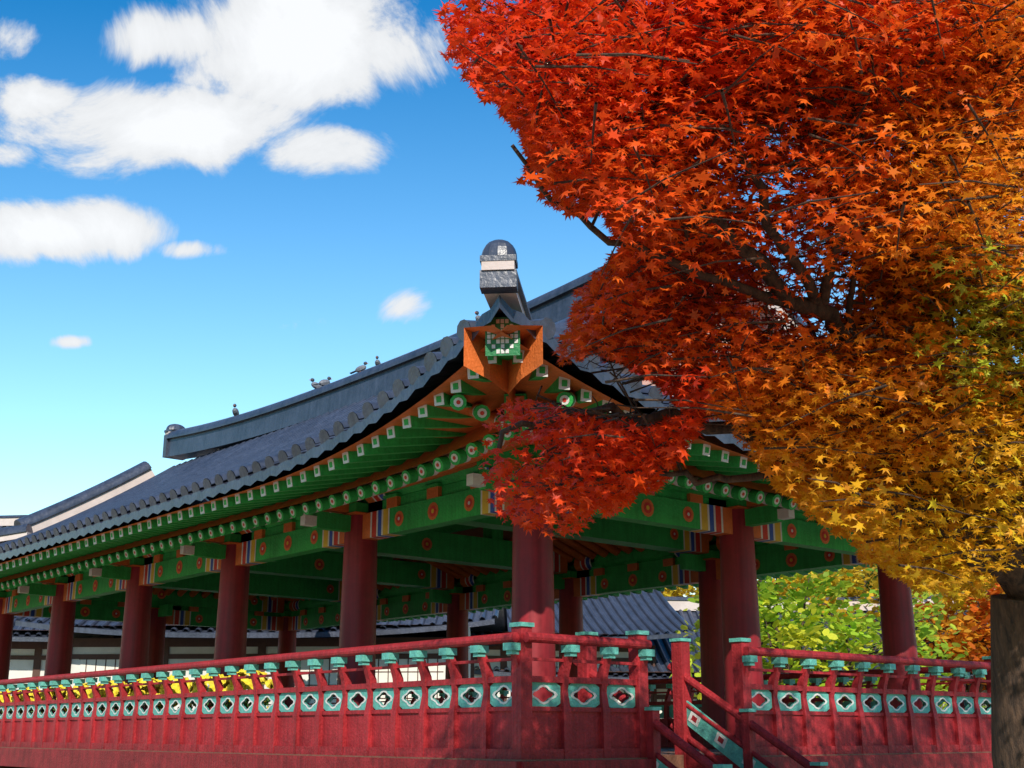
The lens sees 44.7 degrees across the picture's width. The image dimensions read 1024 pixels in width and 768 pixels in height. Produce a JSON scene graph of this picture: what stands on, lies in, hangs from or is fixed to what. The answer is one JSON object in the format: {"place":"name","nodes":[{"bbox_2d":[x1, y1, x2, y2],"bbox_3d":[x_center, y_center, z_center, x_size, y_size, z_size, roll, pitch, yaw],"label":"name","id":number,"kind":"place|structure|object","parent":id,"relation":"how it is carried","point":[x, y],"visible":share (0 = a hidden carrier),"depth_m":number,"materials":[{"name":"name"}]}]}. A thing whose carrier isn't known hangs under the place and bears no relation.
{"place":"outdoors","nodes":[
{"label":"outdoors","id":0,"kind":"place"},
{"bbox_2d":[0,0,1021,601],"label":"sky","id":1,"kind":"structure","parent":0,"point":[207,207],"materials":[{"name":"blue"}]},
{"bbox_2d":[573,631,827,767],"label":"pavilion stairs","id":2,"kind":"structure","parent":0,"point":[689,717],"depth_m":11.82,"materials":[{"name":"red wood"}]},
{"label":"ground","id":3,"kind":"structure","parent":0,"visible":0},
{"bbox_2d":[0,515,25,527],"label":"hanok","id":4,"kind":"structure","parent":3,"relation":"on","point":[7,520],"depth_m":54.77,"materials":[{"name":"paint"}]},
{"bbox_2d":[9,616,179,695],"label":"background building","id":5,"kind":"structure","parent":3,"relation":"on","point":[28,652],"depth_m":35.66,"materials":[{"name":"paint"}]},
{"bbox_2d":[14,608,507,709],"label":"background building","id":6,"kind":"structure","parent":3,"relation":"on","point":[96,645],"depth_m":31.61,"materials":[{"name":"paint"}]},
{"bbox_2d":[0,747,992,767],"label":"pavilion deck","id":7,"kind":"structure","parent":3,"relation":"on","point":[16,757],"depth_m":13.13,"materials":[{"name":"wood"}]},
{"bbox_2d":[0,689,22,714],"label":"chrysanthemum","id":8,"kind":"object","parent":7,"relation":"on","point":[2,699],"visible":0.2,"depth_m":20.34,"materials":[{"name":"yellow plant"}]},
{"bbox_2d":[10,687,41,718],"bbox_3d":[-7.592,5.212,19.544,0.629,0.924,0.626,13,-20,-38],"label":"chrysanthemum","id":9,"kind":"object","parent":7,"relation":"on","point":[31,698],"visible":0.12,"depth_m":19.42,"materials":[{"name":"yellow plant"}]},
{"bbox_2d":[39,685,77,713],"bbox_3d":[-6.867,4.988,18.744,0.631,0.923,0.624,13,-20,-38],"label":"chrysanthemum","id":10,"kind":"object","parent":7,"relation":"on","point":[53,694],"visible":0.16,"depth_m":18.77,"materials":[{"name":"yellow plant"}]},
{"bbox_2d":[65,683,102,712],"bbox_3d":[-6.140,4.760,17.949,0.647,0.932,0.643,13,-20,-38],"label":"chrysanthemum","id":11,"kind":"object","parent":7,"relation":"on","point":[77,693],"visible":0.14,"depth_m":17.83,"materials":[{"name":"yellow plant"}]},
{"bbox_2d":[88,680,130,716],"bbox_3d":[-5.548,4.546,17.181,0.647,0.931,0.652,13,-20,-38],"label":"shrub","id":12,"kind":"object","parent":7,"relation":"on","point":[115,690],"visible":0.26,"depth_m":17.06,"materials":[{"name":"yellow plant"}]},
{"bbox_2d":[126,678,160,715],"bbox_3d":[-4.819,4.321,16.379,0.639,0.931,0.644,13,-20,-38],"label":"chrysanthemum","id":13,"kind":"object","parent":7,"relation":"on","point":[144,687],"visible":0.16,"depth_m":16.38,"materials":[{"name":"yellow plant"}]},
{"bbox_2d":[155,674,194,710],"bbox_3d":[-4.260,4.131,15.701,0.644,0.931,0.651,13,-20,-38],"label":"chrysanthemum","id":14,"kind":"object","parent":7,"relation":"on","point":[175,687],"visible":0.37,"depth_m":15.57,"materials":[{"name":"yellow plant"}]},
{"bbox_2d":[189,673,231,713],"bbox_3d":[-3.612,3.937,14.971,0.589,0.912,0.587,13,-20,-38],"label":"shrub","id":15,"kind":"object","parent":7,"relation":"on","point":[193,688],"visible":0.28,"depth_m":14.91,"materials":[{"name":"yellow plant"}]},
{"bbox_2d":[222,669,273,713],"bbox_3d":[-3.033,3.740,14.303,0.662,0.930,0.662,13,-20,-38],"label":"shrub","id":16,"kind":"object","parent":7,"relation":"on","point":[245,683],"visible":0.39,"depth_m":14.23,"materials":[{"name":"yellow plant"}]},
{"bbox_2d":[0,475,922,748],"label":"columns","id":17,"kind":"structure","parent":7,"relation":"on","point":[728,607],"depth_m":15.38,"materials":[{"name":"red wood"}]},
{"bbox_2d":[0,412,881,630],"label":"painted beams","id":18,"kind":"structure","parent":17,"relation":"on","point":[669,528],"depth_m":18.11,"materials":[{"name":"green wood"}]},
{"bbox_2d":[0,239,805,559],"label":"pavilion roof","id":19,"kind":"structure","parent":18,"relation":"on","point":[256,447],"depth_m":16.73,"materials":[{"name":"grey tile"}]},
{"bbox_2d":[232,311,479,415],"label":"figurines","id":20,"kind":"object","parent":19,"relation":"on","point":[315,385],"visible":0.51,"depth_m":21.36},
{"bbox_2d":[0,317,874,622],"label":"roof rafters","id":21,"kind":"object","parent":18,"relation":"attached to","point":[432,435],"visible":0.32,"depth_m":11.96,"materials":[{"name":"green wood"}]},
{"bbox_2d":[0,622,991,759],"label":"railing","id":22,"kind":"object","parent":7,"relation":"on","point":[562,722],"visible":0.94,"depth_m":12.61,"materials":[{"name":"red wood"}]},
{"bbox_2d":[376,589,695,702],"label":"background building","id":23,"kind":"structure","parent":3,"relation":"on","point":[655,614],"depth_m":38.78,"materials":[{"name":"tile"}]},
{"bbox_2d":[661,585,698,596],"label":"tree","id":24,"kind":"object","parent":3,"relation":"on","point":[676,593],"depth_m":60.90,"materials":[{"name":"yellow plant"}]},
{"bbox_2d":[665,577,780,596],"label":"tree","id":25,"kind":"object","parent":3,"relation":"on","point":[694,591],"depth_m":74.58,"materials":[{"name":"yellow plant"}]},
{"bbox_2d":[434,0,1023,767],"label":"maple tree","id":26,"kind":"object","parent":3,"relation":"on","point":[890,420],"visible":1,"depth_m":5.46,"materials":[{"name":"red plant"}]},
{"bbox_2d":[474,593,989,718],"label":"background building","id":27,"kind":"structure","parent":3,"relation":"on","point":[659,669],"depth_m":39.94,"materials":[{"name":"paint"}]},
{"bbox_2d":[669,568,985,709],"bbox_3d":[8.311,7.069,33.499,7.935,7.841,9.726,-3,-16,10],"label":"tree","id":28,"kind":"object","parent":3,"relation":"on","point":[797,633],"visible":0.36,"depth_m":31.94,"materials":[{"name":"green plant"}]},
{"bbox_2d":[765,563,960,621],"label":"tree","id":29,"kind":"object","parent":3,"relation":"on","point":[858,576],"visible":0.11,"depth_m":43.69,"materials":[{"name":"plant"}]},
{"bbox_2d":[859,564,959,594],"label":"tree","id":30,"kind":"object","parent":3,"relation":"on","point":[870,586],"depth_m":70.41,"materials":[{"name":"plant"}]},
{"bbox_2d":[868,576,988,612],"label":"tree","id":31,"kind":"object","parent":3,"relation":"on","point":[953,609],"depth_m":45.59,"materials":[{"name":"plant"}]},
{"bbox_2d":[873,573,1004,705],"bbox_3d":[15.156,8.556,40.663,7.128,8.835,8.210,13,-20,-38],"label":"tree","id":32,"kind":"object","parent":3,"relation":"on","point":[970,624],"visible":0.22,"depth_m":39.05,"materials":[{"name":"orange plant"}]},
{"bbox_2d":[935,561,1001,623],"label":"tree","id":33,"kind":"object","parent":3,"relation":"on","point":[983,593],"depth_m":51.93,"materials":[{"name":"orange plant"}]}
]}

